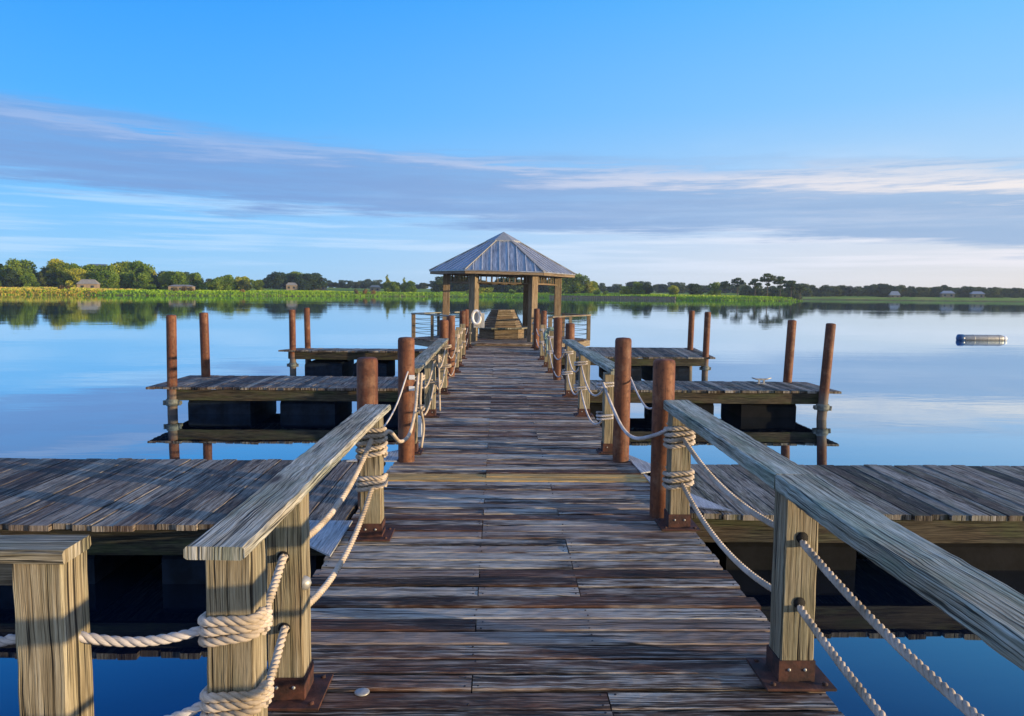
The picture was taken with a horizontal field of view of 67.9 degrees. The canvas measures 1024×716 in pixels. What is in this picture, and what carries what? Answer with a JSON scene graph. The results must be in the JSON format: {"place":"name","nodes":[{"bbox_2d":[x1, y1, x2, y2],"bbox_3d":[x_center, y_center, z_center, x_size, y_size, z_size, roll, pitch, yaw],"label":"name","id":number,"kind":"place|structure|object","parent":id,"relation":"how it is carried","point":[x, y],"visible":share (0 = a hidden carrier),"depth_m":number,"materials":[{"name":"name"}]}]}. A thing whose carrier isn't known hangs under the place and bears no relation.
{"place":"outdoors","nodes":[
{"label":"outdoors","id":0,"kind":"place"},
{"bbox_2d":[1,287,802,300],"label":"grassland","id":1,"kind":"structure","parent":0,"point":[337,294],"depth_m":321.82,"materials":[{"name":"green plant"}]},
{"bbox_2d":[1,270,21,287],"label":"oak tree","id":2,"kind":"object","parent":1,"relation":"on","point":[10,279],"visible":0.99,"depth_m":285.72,"materials":[{"name":"green plant"}]},
{"bbox_2d":[2,267,31,286],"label":"oak tree","id":3,"kind":"object","parent":1,"relation":"on","point":[19,271],"visible":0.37,"depth_m":292.45,"materials":[{"name":"green plant"}]},
{"bbox_2d":[0,258,36,282],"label":"oak tree","id":4,"kind":"object","parent":1,"relation":"on","point":[13,263],"visible":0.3,"depth_m":299.60,"materials":[{"name":"green plant"}]},
{"bbox_2d":[19,273,39,286],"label":"oak tree","id":5,"kind":"object","parent":1,"relation":"on","point":[29,279],"visible":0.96,"depth_m":288.03,"materials":[{"name":"green plant"}]},
{"bbox_2d":[39,272,59,286],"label":"oak tree","id":6,"kind":"object","parent":1,"relation":"on","point":[50,279],"visible":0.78,"depth_m":300.19,"materials":[{"name":"green plant"}]},
{"bbox_2d":[44,258,69,286],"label":"oak tree","id":7,"kind":"object","parent":1,"relation":"on","point":[55,264],"visible":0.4,"depth_m":303.67,"materials":[{"name":"green plant"}]},
{"bbox_2d":[50,268,71,286],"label":"oak tree","id":8,"kind":"object","parent":1,"relation":"on","point":[65,273],"visible":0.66,"depth_m":302.48,"materials":[{"name":"green plant"}]},
{"bbox_2d":[0,287,142,294],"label":"marsh reeds","id":9,"kind":"object","parent":1,"relation":"on","point":[37,290],"visible":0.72,"depth_m":263.84,"materials":[{"name":"plant"}]},
{"bbox_2d":[65,268,94,286],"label":"oak tree","id":10,"kind":"object","parent":1,"relation":"on","point":[77,275],"visible":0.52,"depth_m":296.56,"materials":[{"name":"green plant"}]},
{"bbox_2d":[76,279,99,287],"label":"house","id":11,"kind":"structure","parent":1,"relation":"on","point":[88,283],"depth_m":286.09,"materials":[{"name":"beige"}]},
{"bbox_2d":[92,270,120,288],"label":"oak tree","id":12,"kind":"object","parent":1,"relation":"on","point":[110,280],"visible":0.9,"depth_m":295.71,"materials":[{"name":"green plant"}]},
{"bbox_2d":[108,261,135,287],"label":"oak tree","id":13,"kind":"object","parent":1,"relation":"on","point":[118,264],"visible":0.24,"depth_m":313.48,"materials":[{"name":"green plant"}]},
{"bbox_2d":[119,272,134,288],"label":"oak tree","id":14,"kind":"object","parent":1,"relation":"on","point":[125,278],"visible":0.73,"depth_m":306.81,"materials":[{"name":"green plant"}]},
{"bbox_2d":[123,260,155,285],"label":"oak tree","id":15,"kind":"object","parent":1,"relation":"on","point":[139,266],"visible":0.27,"depth_m":315.61,"materials":[{"name":"green plant"}]},
{"bbox_2d":[130,271,156,289],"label":"oak tree","id":16,"kind":"object","parent":1,"relation":"on","point":[144,280],"visible":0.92,"depth_m":303.84,"materials":[{"name":"green plant"}]},
{"bbox_2d":[157,271,174,289],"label":"oak tree","id":17,"kind":"object","parent":1,"relation":"on","point":[164,279],"visible":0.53,"depth_m":312.27,"materials":[{"name":"green plant"}]},
{"bbox_2d":[170,271,188,284],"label":"oak tree","id":18,"kind":"object","parent":1,"relation":"on","point":[177,277],"visible":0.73,"depth_m":310.55,"materials":[{"name":"green plant"}]},
{"bbox_2d":[188,272,206,289],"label":"oak tree","id":19,"kind":"object","parent":1,"relation":"on","point":[196,279],"visible":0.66,"depth_m":324.49,"materials":[{"name":"green plant"}]},
{"bbox_2d":[206,279,223,290],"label":"oak tree","id":20,"kind":"object","parent":1,"relation":"on","point":[214,284],"visible":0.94,"depth_m":317.74,"materials":[{"name":"green plant"}]},
{"bbox_2d":[219,275,234,289],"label":"oak tree","id":21,"kind":"object","parent":1,"relation":"on","point":[228,283],"visible":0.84,"depth_m":324.10,"materials":[{"name":"green plant"}]},
{"bbox_2d":[237,280,251,290],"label":"oak tree","id":22,"kind":"object","parent":1,"relation":"on","point":[244,285],"visible":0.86,"depth_m":327.23,"materials":[{"name":"green plant"}]},
{"bbox_2d":[267,271,289,288],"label":"oak tree","id":23,"kind":"object","parent":1,"relation":"on","point":[281,279],"visible":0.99,"depth_m":421.73,"materials":[{"name":"green plant"}]},
{"bbox_2d":[293,273,318,289],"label":"oak tree","id":24,"kind":"object","parent":1,"relation":"on","point":[302,281],"visible":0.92,"depth_m":420.98,"materials":[{"name":"green plant"}]},
{"bbox_2d":[307,273,327,289],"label":"oak tree","id":25,"kind":"object","parent":1,"relation":"on","point":[321,281],"visible":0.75,"depth_m":423.25,"materials":[{"name":"green plant"}]},
{"bbox_2d":[386,281,400,291],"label":"oak tree","id":26,"kind":"object","parent":1,"relation":"on","point":[394,286],"visible":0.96,"depth_m":395.83,"materials":[{"name":"green plant"}]},
{"bbox_2d":[405,281,417,292],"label":"oak tree","id":27,"kind":"object","parent":1,"relation":"on","point":[410,286],"visible":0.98,"depth_m":395.86,"materials":[{"name":"green plant"}]},
{"bbox_2d":[430,276,442,291],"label":"oak tree","id":28,"kind":"object","parent":1,"relation":"on","point":[438,285],"visible":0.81,"depth_m":400.76,"materials":[{"name":"green plant"}]},
{"bbox_2d":[451,276,468,291],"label":"oak tree","id":29,"kind":"object","parent":1,"relation":"on","point":[458,287],"visible":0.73,"depth_m":402.32,"materials":[{"name":"green plant"}]},
{"bbox_2d":[504,279,523,292],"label":"oak tree","id":30,"kind":"object","parent":1,"relation":"on","point":[516,288],"visible":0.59,"depth_m":401.73,"materials":[{"name":"green plant"}]},
{"bbox_2d":[549,278,576,293],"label":"oak tree","id":31,"kind":"object","parent":1,"relation":"on","point":[568,286],"visible":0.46,"depth_m":380.26,"materials":[{"name":"green plant"}]},
{"bbox_2d":[571,273,589,293],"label":"oak tree","id":32,"kind":"object","parent":1,"relation":"on","point":[583,278],"visible":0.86,"depth_m":380.55,"materials":[{"name":"green plant"}]},
{"bbox_2d":[549,295,675,299],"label":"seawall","id":33,"kind":"object","parent":1,"relation":"on","point":[621,297],"visible":0.8,"depth_m":335.26,"materials":[{"name":"plant"}]},
{"bbox_2d":[631,282,644,294],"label":"oak tree","id":34,"kind":"object","parent":1,"relation":"on","point":[637,288],"visible":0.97,"depth_m":350.63,"materials":[{"name":"green plant"}]},
{"bbox_2d":[688,283,702,294],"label":"oak tree","id":35,"kind":"object","parent":1,"relation":"on","point":[696,288],"visible":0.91,"depth_m":358.12,"materials":[{"name":"green plant"}]},
{"bbox_2d":[707,282,721,294],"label":"oak tree","id":36,"kind":"object","parent":1,"relation":"on","point":[714,288],"visible":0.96,"depth_m":345.89,"materials":[{"name":"green plant"}]},
{"bbox_2d":[739,285,754,295],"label":"oak tree","id":37,"kind":"object","parent":1,"relation":"on","point":[746,291],"visible":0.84,"depth_m":413.52,"materials":[{"name":"green plant"}]},
{"bbox_2d":[750,285,766,295],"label":"oak tree","id":38,"kind":"object","parent":1,"relation":"on","point":[758,291],"visible":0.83,"depth_m":410.39,"materials":[{"name":"green plant"}]},
{"bbox_2d":[759,273,776,295],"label":"umbrella pine","id":39,"kind":"object","parent":1,"relation":"on","point":[767,280],"visible":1,"depth_m":328.46,"materials":[{"name":"green plant"}]},
{"bbox_2d":[770,287,786,296],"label":"oak tree","id":40,"kind":"object","parent":1,"relation":"on","point":[777,291],"visible":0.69,"depth_m":402.16,"materials":[{"name":"green plant"}]},
{"bbox_2d":[0,295,1023,715],"bbox_3d":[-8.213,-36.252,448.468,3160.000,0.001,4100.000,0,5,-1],"label":"water","id":41,"kind":"structure","parent":0,"point":[914,381],"depth_m":14.60,"materials":[{"name":"liquid"}]},
{"bbox_2d":[163,315,181,414],"bbox_3d":[-6.009,1.215,13.471,0.320,3.966,0.240,1,5,-1],"label":"pile","id":42,"kind":"object","parent":41,"relation":"in","point":[171,402],"visible":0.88,"depth_m":13.31,"materials":[{"name":"wood"}]},
{"bbox_2d":[0,458,385,583],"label":"finger dock","id":43,"kind":"object","parent":41,"relation":"on","point":[120,511],"visible":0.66,"depth_m":6.14,"materials":[{"name":"grey wood"}]},
{"bbox_2d":[309,520,351,556],"bbox_3d":[-1.514,1.233,5.223,0.690,0.012,0.750,0,5,-1],"label":"corner plate","id":44,"kind":"object","parent":43,"relation":"on","point":[327,538],"visible":0.56,"depth_m":5.25,"materials":[{"name":"grey wood"}]},
{"bbox_2d":[346,450,397,461],"bbox_3d":[-1.408,1.005,7.890,0.500,0.012,0.600,0,5,-1],"label":"corner plate","id":45,"kind":"object","parent":43,"relation":"on","point":[391,456],"visible":0.52,"depth_m":7.70,"materials":[{"name":"grey wood"}]},
{"bbox_2d":[199,312,210,389],"bbox_3d":[-6.012,1.085,14.991,0.172,3.966,0.172,0,5,-1],"label":"pile","id":46,"kind":"object","parent":41,"relation":"in","point":[204,342],"visible":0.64,"depth_m":14.81,"materials":[{"name":"wood"}]},
{"bbox_2d":[146,375,437,414],"bbox_3d":[-3.890,0.740,14.345,5.095,0.605,1.945,0,5,-1],"label":"finger dock","id":47,"kind":"object","parent":41,"relation":"on","point":[298,395],"visible":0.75,"depth_m":13.54,"materials":[{"name":"grey wood"}]},
{"bbox_2d":[287,309,298,372],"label":"pile","id":48,"kind":"object","parent":41,"relation":"in","point":[292,364],"visible":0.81,"depth_m":20.32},
{"bbox_2d":[304,307,310,363],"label":"pile","id":49,"kind":"object","parent":41,"relation":"in","point":[307,336],"visible":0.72,"depth_m":21.94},
{"bbox_2d":[278,348,437,373],"bbox_3d":[-3.866,0.077,21.389,4.797,0.724,2.096,0,5,-1],"label":"finger dock","id":50,"kind":"object","parent":41,"relation":"on","point":[333,360],"visible":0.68,"depth_m":20.51,"materials":[{"name":"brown wood"}]},
{"bbox_2d":[356,357,377,508],"bbox_3d":[-1.163,1.927,6.167,0.168,3.886,0.168,0,5,-1],"label":"pile","id":51,"kind":"object","parent":41,"relation":"in","point":[367,380],"visible":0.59,"depth_m":5.95,"materials":[{"name":"wood"}]},
{"bbox_2d":[398,337,414,462],"bbox_3d":[-1.071,1.760,7.720,0.168,3.956,0.168,0,5,-1],"label":"pile","id":52,"kind":"object","parent":41,"relation":"in","point":[406,363],"visible":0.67,"depth_m":7.54,"materials":[{"name":"wood"}]},
{"bbox_2d":[439,320,448,385],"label":"pile","id":53,"kind":"object","parent":41,"relation":"in","point":[443,328],"visible":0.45,"depth_m":13.77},
{"bbox_2d":[447,316,454,376],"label":"pile","id":54,"kind":"object","parent":41,"relation":"in","point":[451,319],"visible":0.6,"depth_m":15.30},
{"bbox_2d":[460,310,465,353],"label":"pile","id":55,"kind":"object","parent":41,"relation":"in","point":[462,317],"visible":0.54,"depth_m":20.90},
{"bbox_2d":[463,309,468,349],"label":"pile","id":56,"kind":"object","parent":41,"relation":"in","point":[467,325],"visible":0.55,"depth_m":22.68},
{"bbox_2d":[414,334,589,346],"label":"gazebo platform","id":57,"kind":"structure","parent":41,"relation":"on","point":[426,341],"depth_m":25.89,"materials":[{"name":"brown wood"}]},
{"bbox_2d":[411,311,590,339],"bbox_3d":[-0.385,-1.140,27.099,6.405,0.882,5.534,0,5,-1],"label":"gazebo railing","id":58,"kind":"object","parent":57,"relation":"on","point":[438,315],"visible":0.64,"depth_m":27.05,"materials":[{"name":"brown wood"}]},
{"bbox_2d":[429,232,575,341],"bbox_3d":[-0.341,-2.578,26.977,5.214,3.770,4.560,1,5,-2],"label":"gazebo","id":59,"kind":"object","parent":57,"relation":"on","point":[503,254],"visible":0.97,"depth_m":25.66,"materials":[{"name":"grey wood"}]},
{"bbox_2d":[471,309,483,327],"bbox_3d":[-1.120,-1.290,24.731,0.442,0.612,0.177,0,5,-1],"label":"life ring","id":60,"kind":"object","parent":59,"relation":"attached to","point":[477,319],"visible":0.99,"depth_m":24.70,"materials":[{"name":"white plastic"}]},
{"bbox_2d":[479,309,526,338],"bbox_3d":[-0.331,-1.244,27.493,2.139,1.015,2.003,0,5,-1],"label":"gazebo bench","id":61,"kind":"object","parent":57,"relation":"on","point":[503,324],"visible":0.9,"depth_m":26.98,"materials":[{"name":"brown wood"}]},
{"bbox_2d":[534,308,539,349],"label":"pile","id":62,"kind":"object","parent":41,"relation":"in","point":[536,319],"visible":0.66,"depth_m":22.71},
{"bbox_2d":[267,346,844,715],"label":"boardwalk","id":63,"kind":"structure","parent":41,"relation":"on","point":[530,558],"depth_m":4.34,"materials":[{"name":"brown wood"}]},
{"bbox_2d":[183,404,394,715],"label":"handrail","id":64,"kind":"object","parent":63,"relation":"on","point":[229,548],"visible":0.84,"depth_m":3.09,"materials":[{"name":"brown wood"}]},
{"bbox_2d":[197,427,387,647],"bbox_3d":[-0.945,0.702,3.893,0.214,0.241,2.944,0,5,-1],"label":"rope","id":65,"kind":"object","parent":64,"relation":"attached to","point":[233,629],"visible":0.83,"depth_m":2.52,"materials":[{"name":"fabric"}]},
{"bbox_2d":[199,473,387,715],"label":"rope","id":66,"kind":"object","parent":64,"relation":"attached to","point":[248,703],"visible":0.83,"depth_m":2.57,"materials":[{"name":"fabric"}]},
{"bbox_2d":[386,373,419,443],"bbox_3d":[-0.914,0.450,6.623,0.090,0.432,2.759,0,5,-2],"label":"rope","id":67,"kind":"object","parent":64,"relation":"attached to","point":[395,437],"visible":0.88,"depth_m":6.82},
{"bbox_2d":[354,688,369,695],"bbox_3d":[-0.638,1.419,3.232,0.063,0.008,0.063,0,5,-1],"label":"deck disc","id":68,"kind":"object","parent":63,"relation":"on","point":[362,692],"visible":1,"depth_m":3.22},
{"bbox_2d":[415,338,450,454],"bbox_3d":[-1.121,0.339,10.423,0.260,0.925,5.252,0,5,-1],"label":"handrail","id":69,"kind":"object","parent":63,"relation":"on","point":[426,356],"visible":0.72,"depth_m":10.33,"materials":[{"name":"brown wood"}]},
{"bbox_2d":[419,373,424,447],"bbox_3d":[-0.944,0.547,7.936,0.045,0.786,0.084,2,5,21],"label":"rope","id":70,"kind":"object","parent":69,"relation":"hanging from","point":[420,408],"visible":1,"depth_m":7.92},
{"bbox_2d":[415,344,451,388],"bbox_3d":[-1.063,0.108,10.370,0.203,0.294,4.913,0,5,-1],"label":"rope","id":71,"kind":"object","parent":69,"relation":"attached to","point":[444,348],"visible":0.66,"depth_m":10.28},
{"bbox_2d":[417,363,451,415],"bbox_3d":[-1.066,0.426,10.397,0.203,0.297,4.913,0,5,-1],"label":"rope","id":72,"kind":"object","parent":69,"relation":"attached to","point":[436,384],"visible":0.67,"depth_m":10.30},
{"bbox_2d":[437,355,440,410],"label":"rope","id":73,"kind":"object","parent":69,"relation":"hanging from","point":[438,359],"visible":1,"depth_m":10.28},
{"bbox_2d":[455,330,460,372],"bbox_3d":[-1.207,-0.146,16.228,0.240,0.900,0.228,0,5,-1],"label":"rope post","id":74,"kind":"object","parent":63,"relation":"on","point":[457,361],"visible":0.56,"depth_m":16.17,"materials":[{"name":"brown wood"}]},
{"bbox_2d":[456,327,463,365],"bbox_3d":[-1.232,-0.265,17.622,0.240,0.900,0.228,0,5,-1],"label":"rope post","id":75,"kind":"object","parent":63,"relation":"on","point":[460,348],"visible":0.52,"depth_m":17.56,"materials":[{"name":"brown wood"}]},
{"bbox_2d":[538,325,545,359],"bbox_3d":[0.785,-0.403,19.454,0.240,0.900,0.228,0,5,-1],"label":"rope post","id":76,"kind":"object","parent":63,"relation":"on","point":[541,357],"visible":0.54,"depth_m":19.39,"materials":[{"name":"brown wood"}]},
{"bbox_2d":[545,331,553,372],"bbox_3d":[0.843,-0.129,16.267,0.240,0.900,0.228,0,5,-1],"label":"rope post","id":77,"kind":"object","parent":63,"relation":"on","point":[550,369],"visible":0.6,"depth_m":16.21,"materials":[{"name":"brown wood"}]},
{"bbox_2d":[562,339,614,453],"bbox_3d":[1.018,0.357,10.464,0.279,0.924,5.052,0,5,-1],"label":"handrail","id":78,"kind":"object","parent":63,"relation":"on","point":[594,357],"visible":0.8,"depth_m":10.44,"materials":[{"name":"brown wood"}]},
{"bbox_2d":[562,370,613,424],"bbox_3d":[0.959,0.542,10.378,0.193,0.323,4.643,0,5,-1],"label":"rope","id":79,"kind":"object","parent":78,"relation":"attached to","point":[585,387],"visible":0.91,"depth_m":10.10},
{"bbox_2d":[562,349,613,396],"bbox_3d":[0.963,0.203,10.349,0.193,0.324,4.643,0,5,-1],"label":"rope","id":80,"kind":"object","parent":78,"relation":"attached to","point":[599,384],"visible":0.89,"depth_m":10.13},
{"bbox_2d":[629,455,650,473],"bbox_3d":[1.332,1.053,7.643,0.270,0.012,0.900,0,5,-1],"label":"corner plate","id":81,"kind":"object","parent":63,"relation":"on","point":[642,466],"visible":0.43,"depth_m":7.53,"materials":[{"name":"silver metal"}]},
{"bbox_2d":[654,400,1023,691],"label":"handrail","id":82,"kind":"object","parent":63,"relation":"on","point":[987,609],"visible":0.99,"depth_m":3.27,"materials":[{"name":"grey wood"}]},
{"bbox_2d":[602,382,670,439],"bbox_3d":[1.010,0.501,6.768,0.114,0.278,2.586,0,5,-4],"label":"rope","id":83,"kind":"object","parent":82,"relation":"attached to","point":[628,434],"visible":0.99,"depth_m":6.58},
{"bbox_2d":[662,466,885,715],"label":"rope","id":84,"kind":"object","parent":82,"relation":"attached to","point":[864,695],"visible":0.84,"depth_m":3.69,"materials":[{"name":"fabric"}]},
{"bbox_2d":[663,421,983,715],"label":"rope","id":85,"kind":"object","parent":82,"relation":"attached to","point":[964,707],"visible":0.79,"depth_m":2.84,"materials":[{"name":"fabric"}]},
{"bbox_2d":[553,317,561,379],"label":"pile","id":86,"kind":"object","parent":41,"relation":"in","point":[557,353],"visible":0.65,"depth_m":14.89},
{"bbox_2d":[564,323,574,389],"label":"pile","id":87,"kind":"object","parent":41,"relation":"in","point":[569,330],"visible":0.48,"depth_m":13.32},
{"bbox_2d":[613,337,631,462],"bbox_3d":[1.103,1.767,7.821,0.168,3.966,0.168,0,5,-1],"label":"pile","id":88,"kind":"object","parent":41,"relation":"in","point":[622,375],"visible":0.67,"depth_m":7.64,"materials":[{"name":"wood"}]},
{"bbox_2d":[561,347,715,375],"bbox_3d":[3.203,0.134,21.526,4.496,0.724,2.294,0,5,-1],"label":"finger dock","id":89,"kind":"object","parent":41,"relation":"on","point":[684,358],"visible":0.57,"depth_m":20.60,"materials":[{"name":"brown wood"}]},
{"bbox_2d":[649,358,674,518],"bbox_3d":[1.137,1.954,5.930,0.168,3.916,0.168,0,5,-1],"label":"pile","id":90,"kind":"object","parent":41,"relation":"in","point":[663,379],"visible":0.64,"depth_m":5.75,"materials":[{"name":"wood"}]},
{"bbox_2d":[687,310,694,370],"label":"pile","id":91,"kind":"object","parent":41,"relation":"in","point":[691,320],"visible":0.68,"depth_m":22.05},
{"bbox_2d":[699,312,710,376],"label":"pile","id":92,"kind":"object","parent":41,"relation":"in","point":[706,368],"visible":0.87,"depth_m":20.47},
{"bbox_2d":[575,377,841,416],"bbox_3d":[3.482,0.751,14.355,4.798,0.722,1.592,0,5,-1],"label":"finger dock","id":93,"kind":"object","parent":41,"relation":"on","point":[763,398],"visible":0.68,"depth_m":13.72,"materials":[{"name":"brown wood"}]},
{"bbox_2d":[783,320,796,382],"bbox_3d":[5.435,1.201,15.159,0.172,3.926,0.172,3,5,-1],"label":"pile","id":94,"kind":"object","parent":41,"relation":"in","point":[789,351],"visible":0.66,"depth_m":14.98,"materials":[{"name":"wood"}]},
{"bbox_2d":[813,323,835,419],"bbox_3d":[5.519,1.333,13.621,0.320,3.926,0.240,4,5,-1],"label":"pile","id":95,"kind":"object","parent":41,"relation":"in","point":[822,406],"visible":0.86,"depth_m":13.46,"materials":[{"name":"wood"}]},
{"bbox_2d":[645,464,1023,569],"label":"finger dock","id":96,"kind":"object","parent":41,"relation":"on","point":[973,516],"visible":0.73,"depth_m":6.16,"materials":[{"name":"grey wood"}]},
{"bbox_2d":[644,474,731,511],"bbox_3d":[1.313,1.152,6.481,0.365,0.012,1.289,-1,5,-22],"label":"corner plate","id":97,"kind":"object","parent":96,"relation":"on","point":[701,503],"visible":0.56,"depth_m":6.12,"materials":[{"name":"silver metal"}]},
{"bbox_2d":[956,334,1007,340],"bbox_3d":[24.177,-1.007,39.104,2.610,0.415,0.415,0,5,-1],"label":"floating tube","id":98,"kind":"object","parent":41,"relation":"on","point":[982,337],"visible":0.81,"depth_m":38.94,"materials":[{"name":"white plastic"}]},
{"bbox_2d":[0,0,1023,291],"label":"sky","id":99,"kind":"structure","parent":0,"point":[818,143],"materials":[{"name":"blue"}]},
{"bbox_2d":[327,287,1023,301],"bbox_3d":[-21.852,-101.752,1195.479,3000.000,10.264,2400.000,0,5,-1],"label":"terrain","id":100,"kind":"structure","parent":0,"point":[1003,299],"depth_m":440.00,"materials":[{"name":"green plant"}]},
{"bbox_2d":[818,285,834,296],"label":"oak tree","id":101,"kind":"object","parent":100,"relation":"on","point":[830,291],"visible":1,"depth_m":463.64,"materials":[{"name":"green plant"}]},
{"bbox_2d":[872,283,889,296],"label":"oak tree","id":102,"kind":"object","parent":100,"relation":"on","point":[878,291],"visible":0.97,"depth_m":465.10,"materials":[{"name":"green plant"}]},
{"bbox_2d":[875,285,902,296],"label":"oak tree","id":103,"kind":"object","parent":100,"relation":"on","point":[893,288],"visible":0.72,"depth_m":462.69,"materials":[{"name":"green plant"}]},
{"bbox_2d":[913,287,931,296],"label":"oak tree","id":104,"kind":"object","parent":100,"relation":"on","point":[924,291],"visible":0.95,"depth_m":466.19,"materials":[{"name":"green plant"}]},
{"bbox_2d":[1009,287,1022,297],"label":"oak tree","id":105,"kind":"object","parent":100,"relation":"on","point":[1017,292],"visible":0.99,"depth_m":464.71,"materials":[{"name":"green plant"}]},
{"bbox_3d":[-2.243,1.943,0.101,7.550,0.569,4.543,0,5,-1],"label":"landing","id":106,"kind":"object","parent":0,"visible":0},
{"bbox_2d":[0,535,93,715],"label":"handrail","id":107,"kind":"object","parent":106,"relation":"attached to","point":[45,577],"visible":1,"depth_m":2.32,"materials":[{"name":"brown wood"}]},
{"bbox_2d":[0,626,199,646],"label":"rope","id":108,"kind":"object","parent":107,"relation":"attached to","point":[119,641],"visible":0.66,"depth_m":2.43,"materials":[{"name":"fabric"}]},
{"bbox_2d":[164,701,201,715],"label":"rope","id":109,"kind":"object","parent":107,"relation":"attached to","point":[193,709],"visible":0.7,"depth_m":2.49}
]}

